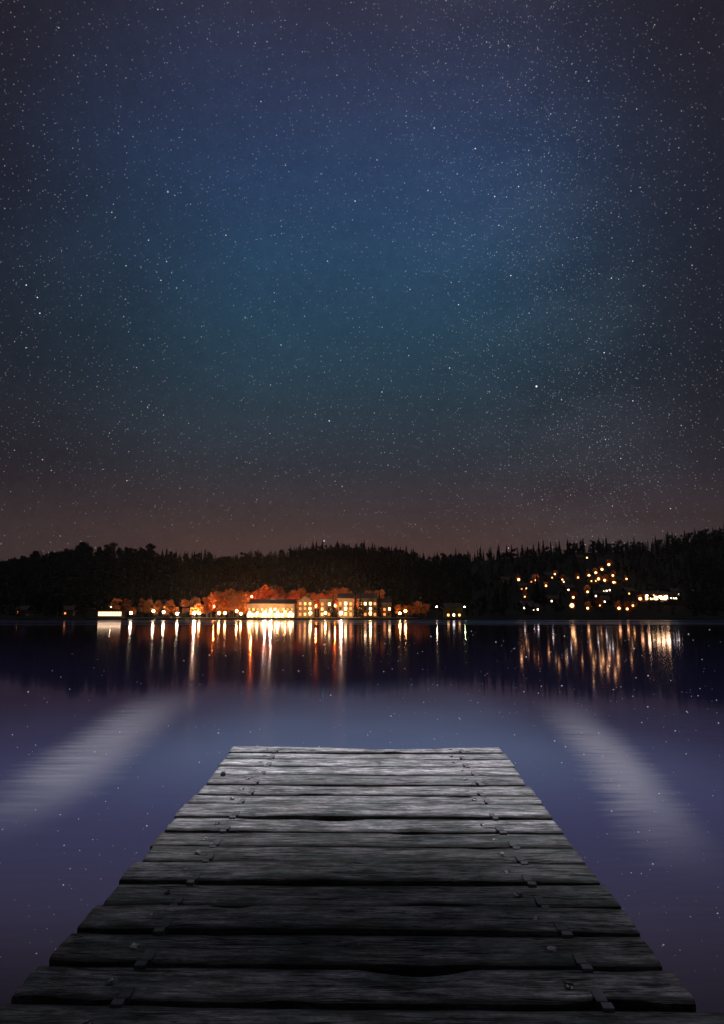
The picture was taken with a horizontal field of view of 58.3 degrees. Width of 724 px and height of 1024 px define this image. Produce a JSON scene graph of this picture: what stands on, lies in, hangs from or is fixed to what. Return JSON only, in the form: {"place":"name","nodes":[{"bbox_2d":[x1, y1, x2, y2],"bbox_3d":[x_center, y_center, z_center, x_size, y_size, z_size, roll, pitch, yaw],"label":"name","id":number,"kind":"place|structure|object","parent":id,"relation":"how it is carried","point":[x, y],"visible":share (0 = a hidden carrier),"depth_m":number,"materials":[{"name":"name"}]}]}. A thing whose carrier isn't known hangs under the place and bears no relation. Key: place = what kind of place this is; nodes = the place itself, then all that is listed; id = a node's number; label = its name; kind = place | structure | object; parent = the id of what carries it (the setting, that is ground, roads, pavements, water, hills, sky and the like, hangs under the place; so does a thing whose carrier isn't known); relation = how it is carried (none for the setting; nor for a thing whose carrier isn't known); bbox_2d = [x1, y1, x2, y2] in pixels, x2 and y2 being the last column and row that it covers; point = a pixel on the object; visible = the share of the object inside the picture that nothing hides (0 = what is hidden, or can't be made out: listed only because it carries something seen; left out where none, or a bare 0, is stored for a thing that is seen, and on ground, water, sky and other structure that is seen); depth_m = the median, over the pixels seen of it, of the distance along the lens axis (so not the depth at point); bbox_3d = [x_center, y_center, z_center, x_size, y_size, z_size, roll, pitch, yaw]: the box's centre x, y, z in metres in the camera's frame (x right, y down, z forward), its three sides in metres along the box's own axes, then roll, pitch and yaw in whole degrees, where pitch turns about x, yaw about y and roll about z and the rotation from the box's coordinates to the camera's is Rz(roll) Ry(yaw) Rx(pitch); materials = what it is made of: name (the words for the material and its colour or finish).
{"place":"outdoors","nodes":[
{"label":"outdoors","id":0,"kind":"place"},
{"bbox_2d":[0,620,723,1012],"bbox_3d":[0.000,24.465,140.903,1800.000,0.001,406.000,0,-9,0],"label":"lake","id":1,"kind":"structure","parent":0,"point":[114,726],"depth_m":10.26,"materials":[{"name":"liquid"}]},
{"bbox_2d":[2,629,719,953],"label":"foam flecks","id":2,"kind":"object","parent":1,"relation":"on","point":[442,736],"visible":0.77,"depth_m":9.71,"materials":[{"name":"white liquid"}]},
{"bbox_2d":[0,746,723,1023],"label":"wooden dock","id":3,"kind":"object","parent":1,"relation":"in","point":[287,885],"visible":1,"depth_m":2.55,"materials":[{"name":"grey wood"}]},
{"bbox_2d":[0,542,723,619],"bbox_3d":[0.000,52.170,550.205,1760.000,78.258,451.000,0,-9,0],"label":"hills","id":4,"kind":"structure","parent":0,"point":[608,612],"depth_m":435.30,"materials":[{"name":"black plant"}]},
{"bbox_2d":[15,604,33,615],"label":"shore house","id":5,"kind":"structure","parent":4,"relation":"on","point":[26,610],"depth_m":372.96,"materials":[{"name":"tile"}]},
{"bbox_2d":[30,551,42,556],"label":"broadleaf tree","id":6,"kind":"object","parent":4,"relation":"on","point":[35,553],"visible":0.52,"depth_m":616.30,"materials":[{"name":"black plant"}]},
{"bbox_2d":[61,605,76,615],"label":"shore house","id":7,"kind":"structure","parent":4,"relation":"on","point":[69,610],"depth_m":371.91,"materials":[{"name":"tile"}]},
{"bbox_2d":[75,541,88,551],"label":"broadleaf tree","id":8,"kind":"object","parent":4,"relation":"on","point":[81,545],"visible":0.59,"depth_m":615.97,"materials":[{"name":"black plant"}]},
{"bbox_2d":[97,609,126,617],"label":"lakeside pavilion","id":9,"kind":"structure","parent":4,"relation":"on","point":[111,613],"depth_m":341.78,"materials":[{"name":"tile"}]},
{"bbox_2d":[108,542,117,552],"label":"broadleaf tree","id":10,"kind":"object","parent":4,"relation":"on","point":[111,549],"visible":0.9,"depth_m":615.06,"materials":[{"name":"black plant"}]},
{"bbox_2d":[109,598,121,608],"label":"autumn tree","id":11,"kind":"object","parent":4,"relation":"on","point":[115,601],"visible":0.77,"depth_m":348.65,"materials":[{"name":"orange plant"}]},
{"bbox_2d":[121,598,131,617],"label":"autumn tree","id":12,"kind":"object","parent":4,"relation":"on","point":[125,602],"visible":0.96,"depth_m":351.02,"materials":[{"name":"brown plant"}]},
{"bbox_2d":[130,607,136,617],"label":"autumn tree","id":13,"kind":"object","parent":4,"relation":"on","point":[133,610],"visible":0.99,"depth_m":338.64,"materials":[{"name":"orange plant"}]},
{"bbox_2d":[137,598,146,617],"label":"autumn tree","id":14,"kind":"object","parent":4,"relation":"on","point":[141,606],"visible":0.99,"depth_m":351.41,"materials":[{"name":"brown plant"}]},
{"bbox_2d":[143,599,153,617],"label":"autumn tree","id":15,"kind":"object","parent":4,"relation":"on","point":[149,602],"visible":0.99,"depth_m":350.50,"materials":[{"name":"brown plant"}]},
{"bbox_2d":[145,543,155,554],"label":"broadleaf tree","id":16,"kind":"object","parent":4,"relation":"on","point":[149,546],"visible":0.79,"depth_m":617.66,"materials":[{"name":"black plant"}]},
{"bbox_2d":[152,606,158,614],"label":"autumn tree","id":17,"kind":"object","parent":4,"relation":"on","point":[154,608],"visible":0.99,"depth_m":338.81,"materials":[{"name":"orange plant"}]},
{"bbox_2d":[153,601,162,612],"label":"autumn tree","id":18,"kind":"object","parent":4,"relation":"on","point":[157,603],"visible":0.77,"depth_m":350.77,"materials":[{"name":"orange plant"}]},
{"bbox_2d":[156,599,168,609],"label":"shore house","id":19,"kind":"structure","parent":4,"relation":"on","point":[164,601],"depth_m":400.11,"materials":[{"name":"tile"}]},
{"bbox_2d":[162,607,168,614],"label":"autumn tree","id":20,"kind":"object","parent":4,"relation":"on","point":[165,610],"visible":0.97,"depth_m":338.24,"materials":[{"name":"orange plant"}]},
{"bbox_2d":[165,599,174,617],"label":"autumn tree","id":21,"kind":"object","parent":4,"relation":"on","point":[168,604],"visible":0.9,"depth_m":354.60,"materials":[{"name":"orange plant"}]},
{"bbox_2d":[173,606,178,617],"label":"autumn tree","id":22,"kind":"object","parent":4,"relation":"on","point":[176,609],"visible":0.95,"depth_m":339.00,"materials":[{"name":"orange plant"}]},
{"bbox_2d":[180,599,188,617],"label":"autumn tree","id":23,"kind":"object","parent":4,"relation":"on","point":[185,603],"visible":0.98,"depth_m":352.50,"materials":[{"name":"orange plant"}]},
{"bbox_2d":[190,607,195,617],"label":"autumn tree","id":24,"kind":"object","parent":4,"relation":"on","point":[193,609],"visible":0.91,"depth_m":338.40,"materials":[{"name":"orange plant"}]},
{"bbox_2d":[188,597,200,617],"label":"autumn tree","id":25,"kind":"object","parent":4,"relation":"on","point":[194,601],"visible":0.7,"depth_m":350.49,"materials":[{"name":"orange plant"}]},
{"bbox_2d":[195,603,202,617],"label":"autumn tree","id":26,"kind":"object","parent":4,"relation":"on","point":[198,606],"visible":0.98,"depth_m":338.72,"materials":[{"name":"orange plant"}]},
{"bbox_2d":[202,597,213,617],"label":"autumn tree","id":27,"kind":"object","parent":4,"relation":"on","point":[205,607],"visible":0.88,"depth_m":345.04,"materials":[{"name":"orange plant"}]},
{"bbox_2d":[204,594,214,617],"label":"autumn tree","id":28,"kind":"object","parent":4,"relation":"on","point":[211,609],"visible":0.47,"depth_m":346.01,"materials":[{"name":"orange plant"}]},
{"bbox_2d":[208,591,223,617],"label":"autumn tree","id":29,"kind":"object","parent":4,"relation":"on","point":[215,596],"visible":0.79,"depth_m":343.06,"materials":[{"name":"orange plant"}]},
{"bbox_2d":[216,596,226,617],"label":"autumn tree","id":30,"kind":"object","parent":4,"relation":"on","point":[220,601],"visible":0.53,"depth_m":344.60,"materials":[{"name":"orange plant"}]},
{"bbox_2d":[219,604,228,614],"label":"autumn tree","id":31,"kind":"object","parent":4,"relation":"on","point":[221,607],"visible":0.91,"depth_m":338.74,"materials":[{"name":"orange plant"}]},
{"bbox_2d":[220,592,230,617],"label":"autumn tree","id":32,"kind":"object","parent":4,"relation":"on","point":[222,593],"visible":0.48,"depth_m":345.43,"materials":[{"name":"orange plant"}]},
{"bbox_2d":[223,589,236,617],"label":"autumn tree","id":33,"kind":"object","parent":4,"relation":"on","point":[227,597],"visible":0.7,"depth_m":343.10,"materials":[{"name":"orange plant"}]},
{"bbox_2d":[226,593,239,617],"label":"autumn tree","id":34,"kind":"object","parent":4,"relation":"on","point":[233,608],"visible":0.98,"depth_m":340.07,"materials":[{"name":"orange plant"}]},
{"bbox_2d":[235,604,240,616],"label":"autumn tree","id":35,"kind":"object","parent":4,"relation":"on","point":[238,609],"visible":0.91,"depth_m":338.25,"materials":[{"name":"orange plant"}]},
{"bbox_2d":[233,590,244,617],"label":"autumn tree","id":36,"kind":"object","parent":4,"relation":"on","point":[239,592],"visible":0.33,"depth_m":346.42,"materials":[{"name":"orange plant"}]},
{"bbox_2d":[237,591,249,615],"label":"autumn tree","id":37,"kind":"object","parent":4,"relation":"on","point":[245,599],"visible":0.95,"depth_m":341.11,"materials":[{"name":"orange plant"}]},
{"bbox_2d":[239,605,247,617],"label":"autumn tree","id":38,"kind":"object","parent":4,"relation":"on","point":[244,610],"visible":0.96,"depth_m":338.54,"materials":[{"name":"orange plant"}]},
{"bbox_2d":[249,590,262,598],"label":"autumn tree","id":39,"kind":"object","parent":4,"relation":"on","point":[254,595],"visible":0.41,"depth_m":367.69,"materials":[{"name":"orange plant"}]},
{"bbox_2d":[254,588,266,598],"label":"autumn tree","id":40,"kind":"object","parent":4,"relation":"on","point":[261,592],"visible":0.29,"depth_m":369.95,"materials":[{"name":"orange plant"}]},
{"bbox_2d":[260,585,273,598],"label":"autumn tree","id":41,"kind":"object","parent":4,"relation":"on","point":[265,589],"visible":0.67,"depth_m":367.53,"materials":[{"name":"orange plant"}]},
{"bbox_2d":[246,598,296,617],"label":"lakeside restaurant","id":42,"kind":"structure","parent":4,"relation":"on","point":[267,606],"depth_m":346.15,"materials":[{"name":"tile"}]},
{"bbox_2d":[267,588,279,598],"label":"autumn tree","id":43,"kind":"object","parent":4,"relation":"on","point":[275,594],"visible":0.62,"depth_m":367.45,"materials":[{"name":"orange plant"}]},
{"bbox_2d":[275,586,286,598],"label":"autumn tree","id":44,"kind":"object","parent":4,"relation":"on","point":[280,594],"visible":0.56,"depth_m":370.17,"materials":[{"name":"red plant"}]},
{"bbox_2d":[286,589,300,606],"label":"autumn tree","id":45,"kind":"object","parent":4,"relation":"on","point":[294,594],"visible":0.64,"depth_m":370.43,"materials":[{"name":"orange plant"}]},
{"bbox_2d":[296,587,306,607],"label":"autumn tree","id":46,"kind":"object","parent":4,"relation":"on","point":[302,592],"visible":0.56,"depth_m":371.54,"materials":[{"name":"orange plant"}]},
{"bbox_2d":[296,594,314,617],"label":"guest house","id":47,"kind":"structure","parent":4,"relation":"on","point":[305,605],"depth_m":348.36,"materials":[{"name":"tile"}]},
{"bbox_2d":[313,592,321,615],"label":"autumn tree","id":48,"kind":"object","parent":4,"relation":"on","point":[316,601],"visible":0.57,"depth_m":369.81,"materials":[{"name":"orange plant"}]},
{"bbox_2d":[320,593,328,597],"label":"autumn tree","id":49,"kind":"object","parent":4,"relation":"on","point":[324,595],"visible":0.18,"depth_m":368.13,"materials":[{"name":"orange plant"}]},
{"bbox_2d":[319,598,332,617],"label":"hotel block","id":50,"kind":"structure","parent":4,"relation":"on","point":[325,604],"depth_m":350.25,"materials":[{"name":"tile"}]},
{"bbox_2d":[329,594,335,617],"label":"conifer tree","id":51,"kind":"object","parent":4,"relation":"on","point":[333,613],"visible":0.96,"depth_m":344.72,"materials":[{"name":"plant"}]},
{"bbox_2d":[326,588,340,615],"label":"autumn tree","id":52,"kind":"object","parent":4,"relation":"on","point":[334,591],"visible":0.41,"depth_m":366.87,"materials":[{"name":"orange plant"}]},
{"bbox_2d":[337,592,354,617],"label":"hotel block","id":53,"kind":"structure","parent":4,"relation":"on","point":[345,604],"depth_m":348.53,"materials":[{"name":"tile"}]},
{"bbox_2d":[340,588,352,592],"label":"autumn tree","id":54,"kind":"object","parent":4,"relation":"on","point":[344,590],"visible":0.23,"depth_m":371.29,"materials":[{"name":"orange plant"}]},
{"bbox_2d":[353,586,358,617],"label":"conifer tree","id":55,"kind":"object","parent":4,"relation":"on","point":[356,609],"visible":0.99,"depth_m":344.74,"materials":[{"name":"black plant"}]},
{"bbox_2d":[357,592,363,617],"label":"conifer tree","id":56,"kind":"object","parent":4,"relation":"on","point":[360,612],"visible":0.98,"depth_m":344.85,"materials":[{"name":"black plant"}]},
{"bbox_2d":[0,528,723,616],"bbox_3d":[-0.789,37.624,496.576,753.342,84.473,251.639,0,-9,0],"label":"forest","id":57,"kind":"object","parent":4,"relation":"on","point":[17,579],"visible":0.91,"depth_m":489.81,"materials":[{"name":"plant"}]},
{"bbox_2d":[357,592,377,617],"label":"hotel block","id":58,"kind":"structure","parent":4,"relation":"on","point":[369,602],"depth_m":351.50,"materials":[{"name":"tile"}]},
{"bbox_2d":[376,591,381,617],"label":"conifer tree","id":59,"kind":"object","parent":4,"relation":"on","point":[379,615],"visible":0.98,"depth_m":344.92,"materials":[{"name":"black plant"}]},
{"bbox_2d":[373,589,385,597],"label":"autumn tree","id":60,"kind":"object","parent":4,"relation":"on","point":[382,592],"visible":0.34,"depth_m":373.38,"materials":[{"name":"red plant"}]},
{"bbox_2d":[377,597,391,617],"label":"annex house","id":61,"kind":"structure","parent":4,"relation":"on","point":[386,606],"depth_m":354.21,"materials":[{"name":"tile"}]},
{"bbox_2d":[390,579,396,617],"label":"conifer tree","id":62,"kind":"object","parent":4,"relation":"on","point":[393,610],"visible":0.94,"depth_m":345.15,"materials":[{"name":"black plant"}]},
{"bbox_2d":[394,604,400,613],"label":"autumn tree","id":63,"kind":"object","parent":4,"relation":"on","point":[397,607],"visible":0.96,"depth_m":338.66,"materials":[{"name":"orange plant"}]},
{"bbox_2d":[402,605,409,614],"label":"autumn tree","id":64,"kind":"object","parent":4,"relation":"on","point":[405,607],"visible":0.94,"depth_m":339.37,"materials":[{"name":"orange plant"}]},
{"bbox_2d":[407,606,412,617],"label":"autumn tree","id":65,"kind":"object","parent":4,"relation":"on","point":[410,608],"visible":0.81,"depth_m":346.56,"materials":[{"name":"orange plant"}]},
{"bbox_2d":[412,601,422,617],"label":"autumn tree","id":66,"kind":"object","parent":4,"relation":"on","point":[415,610],"visible":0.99,"depth_m":347.37,"materials":[{"name":"orange plant"}]},
{"bbox_2d":[422,603,429,613],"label":"autumn tree","id":67,"kind":"object","parent":4,"relation":"on","point":[425,610],"visible":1,"depth_m":344.92,"materials":[{"name":"orange plant"}]},
{"bbox_2d":[442,602,463,617],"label":"lakeside house","id":68,"kind":"structure","parent":4,"relation":"on","point":[452,610],"depth_m":351.98,"materials":[{"name":"tile"}]},
{"bbox_2d":[478,547,481,560],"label":"conifer tree","id":69,"kind":"object","parent":4,"relation":"on","point":[480,556],"visible":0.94,"depth_m":621.41,"materials":[{"name":"black plant"}]},
{"bbox_2d":[497,576,509,584],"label":"hillside house","id":70,"kind":"structure","parent":4,"relation":"on","point":[500,580],"depth_m":480.79,"materials":[{"name":"tile"}]},
{"bbox_2d":[518,582,529,590],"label":"hillside house","id":71,"kind":"structure","parent":4,"relation":"on","point":[522,586],"depth_m":457.31,"materials":[{"name":"tile"}]},
{"bbox_2d":[516,600,533,610],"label":"hillside house","id":72,"kind":"structure","parent":4,"relation":"on","point":[520,605],"depth_m":396.95,"materials":[{"name":"tile"}]},
{"bbox_2d":[523,590,527,598],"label":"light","id":73,"kind":"object","parent":4,"relation":"on","point":[525,595],"visible":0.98,"depth_m":421.41,"materials":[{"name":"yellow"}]},
{"bbox_2d":[522,577,533,584],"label":"hillside house","id":74,"kind":"structure","parent":4,"relation":"on","point":[530,581],"depth_m":476.91,"materials":[{"name":"tile"}]},
{"bbox_2d":[524,602,541,612],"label":"hillside house","id":75,"kind":"structure","parent":4,"relation":"on","point":[537,607],"depth_m":385.31,"materials":[{"name":"tile"}]},
{"bbox_2d":[531,573,542,603],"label":"conifer tree","id":76,"kind":"object","parent":4,"relation":"on","point":[538,598],"visible":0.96,"depth_m":413.76,"materials":[{"name":"black plant"}]},
{"bbox_2d":[542,571,553,579],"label":"hillside house","id":77,"kind":"structure","parent":4,"relation":"on","point":[550,575],"depth_m":492.05,"materials":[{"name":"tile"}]},
{"bbox_2d":[545,594,558,603],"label":"hillside house","id":78,"kind":"structure","parent":4,"relation":"on","point":[549,598],"depth_m":418.51,"materials":[{"name":"tile"}]},
{"bbox_2d":[557,576,570,584],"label":"hillside house","id":79,"kind":"structure","parent":4,"relation":"on","point":[566,579],"depth_m":475.30,"materials":[{"name":"tile"}]},
{"bbox_2d":[561,583,574,592],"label":"hillside house","id":80,"kind":"structure","parent":4,"relation":"on","point":[569,587],"depth_m":450.79,"materials":[{"name":"tile"}]},
{"bbox_2d":[570,591,577,599],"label":"autumn tree","id":81,"kind":"object","parent":4,"relation":"on","point":[574,592],"visible":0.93,"depth_m":422.02,"materials":[{"name":"orange plant"}]},
{"bbox_2d":[573,554,584,561],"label":"hillside house","id":82,"kind":"structure","parent":4,"relation":"on","point":[579,558],"depth_m":554.59,"materials":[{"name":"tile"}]},
{"bbox_2d":[584,585,589,596],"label":"autumn tree","id":83,"kind":"object","parent":4,"relation":"on","point":[587,587],"visible":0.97,"depth_m":437.52,"materials":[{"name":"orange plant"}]},
{"bbox_2d":[584,601,591,614],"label":"autumn tree","id":84,"kind":"object","parent":4,"relation":"on","point":[588,605],"visible":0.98,"depth_m":373.60,"materials":[{"name":"orange plant"}]},
{"bbox_2d":[585,575,597,583],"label":"hillside house","id":85,"kind":"structure","parent":4,"relation":"on","point":[590,579],"depth_m":473.05,"materials":[{"name":"tile"}]},
{"bbox_2d":[589,585,595,605],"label":"conifer tree","id":86,"kind":"object","parent":4,"relation":"on","point":[592,598],"visible":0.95,"depth_m":411.27,"materials":[{"name":"black plant"}]},
{"bbox_2d":[592,589,603,598],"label":"hillside house","id":87,"kind":"structure","parent":4,"relation":"on","point":[601,593],"depth_m":432.68,"materials":[{"name":"tile"}]},
{"bbox_2d":[594,597,602,611],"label":"autumn tree","id":88,"kind":"object","parent":4,"relation":"on","point":[598,600],"visible":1,"depth_m":385.30,"materials":[{"name":"brown plant"}]},
{"bbox_2d":[595,573,601,583],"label":"autumn tree","id":89,"kind":"object","parent":4,"relation":"on","point":[598,575],"visible":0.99,"depth_m":470.86,"materials":[{"name":"orange plant"}]},
{"bbox_2d":[597,595,610,604],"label":"hillside house","id":90,"kind":"structure","parent":4,"relation":"on","point":[605,599],"depth_m":413.88,"materials":[{"name":"tile"}]},
{"bbox_2d":[597,584,611,593],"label":"hillside house","id":91,"kind":"structure","parent":4,"relation":"on","point":[607,588],"depth_m":444.59,"materials":[{"name":"tile"}]},
{"bbox_2d":[601,574,608,583],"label":"autumn tree","id":92,"kind":"object","parent":4,"relation":"on","point":[606,577],"visible":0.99,"depth_m":465.72,"materials":[{"name":"orange plant"}]},
{"bbox_2d":[609,576,622,584],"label":"hillside house","id":93,"kind":"structure","parent":4,"relation":"on","point":[618,580],"depth_m":464.99,"materials":[{"name":"tile"}]},
{"bbox_2d":[615,601,621,614],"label":"autumn tree","id":94,"kind":"object","parent":4,"relation":"on","point":[617,603],"visible":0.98,"depth_m":373.13,"materials":[{"name":"orange plant"}]},
{"bbox_2d":[620,586,635,595],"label":"hillside house","id":95,"kind":"structure","parent":4,"relation":"on","point":[626,591],"depth_m":437.61,"materials":[{"name":"tile"}]},
{"bbox_2d":[623,601,632,615],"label":"autumn tree","id":96,"kind":"object","parent":4,"relation":"on","point":[627,604],"visible":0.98,"depth_m":369.44,"materials":[{"name":"orange plant"}]},
{"bbox_2d":[646,594,651,609],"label":"conifer tree","id":97,"kind":"object","parent":4,"relation":"on","point":[649,604],"visible":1,"depth_m":393.28,"materials":[{"name":"black plant"}]},
{"bbox_2d":[637,590,668,600],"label":"floodlit hall","id":98,"kind":"structure","parent":4,"relation":"on","point":[655,593],"depth_m":419.12,"materials":[{"name":"tile"}]},
{"bbox_2d":[667,591,677,600],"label":"hillside house","id":99,"kind":"structure","parent":4,"relation":"on","point":[672,593],"depth_m":421.63,"materials":[{"name":"tile"}]},
{"bbox_2d":[667,587,681,595],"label":"hillside house","id":100,"kind":"structure","parent":4,"relation":"on","point":[676,590],"depth_m":436.33,"materials":[{"name":"tile"}]},
{"bbox_2d":[0,0,723,561],"label":"sky","id":101,"kind":"structure","parent":0,"point":[431,277],"materials":[{"name":"blue"}]},
{"bbox_2d":[641,601,684,605],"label":"forecourt","id":102,"kind":"structure","parent":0,"point":[677,603],"depth_m":405.66,"materials":[{"name":"black"}]}
]}

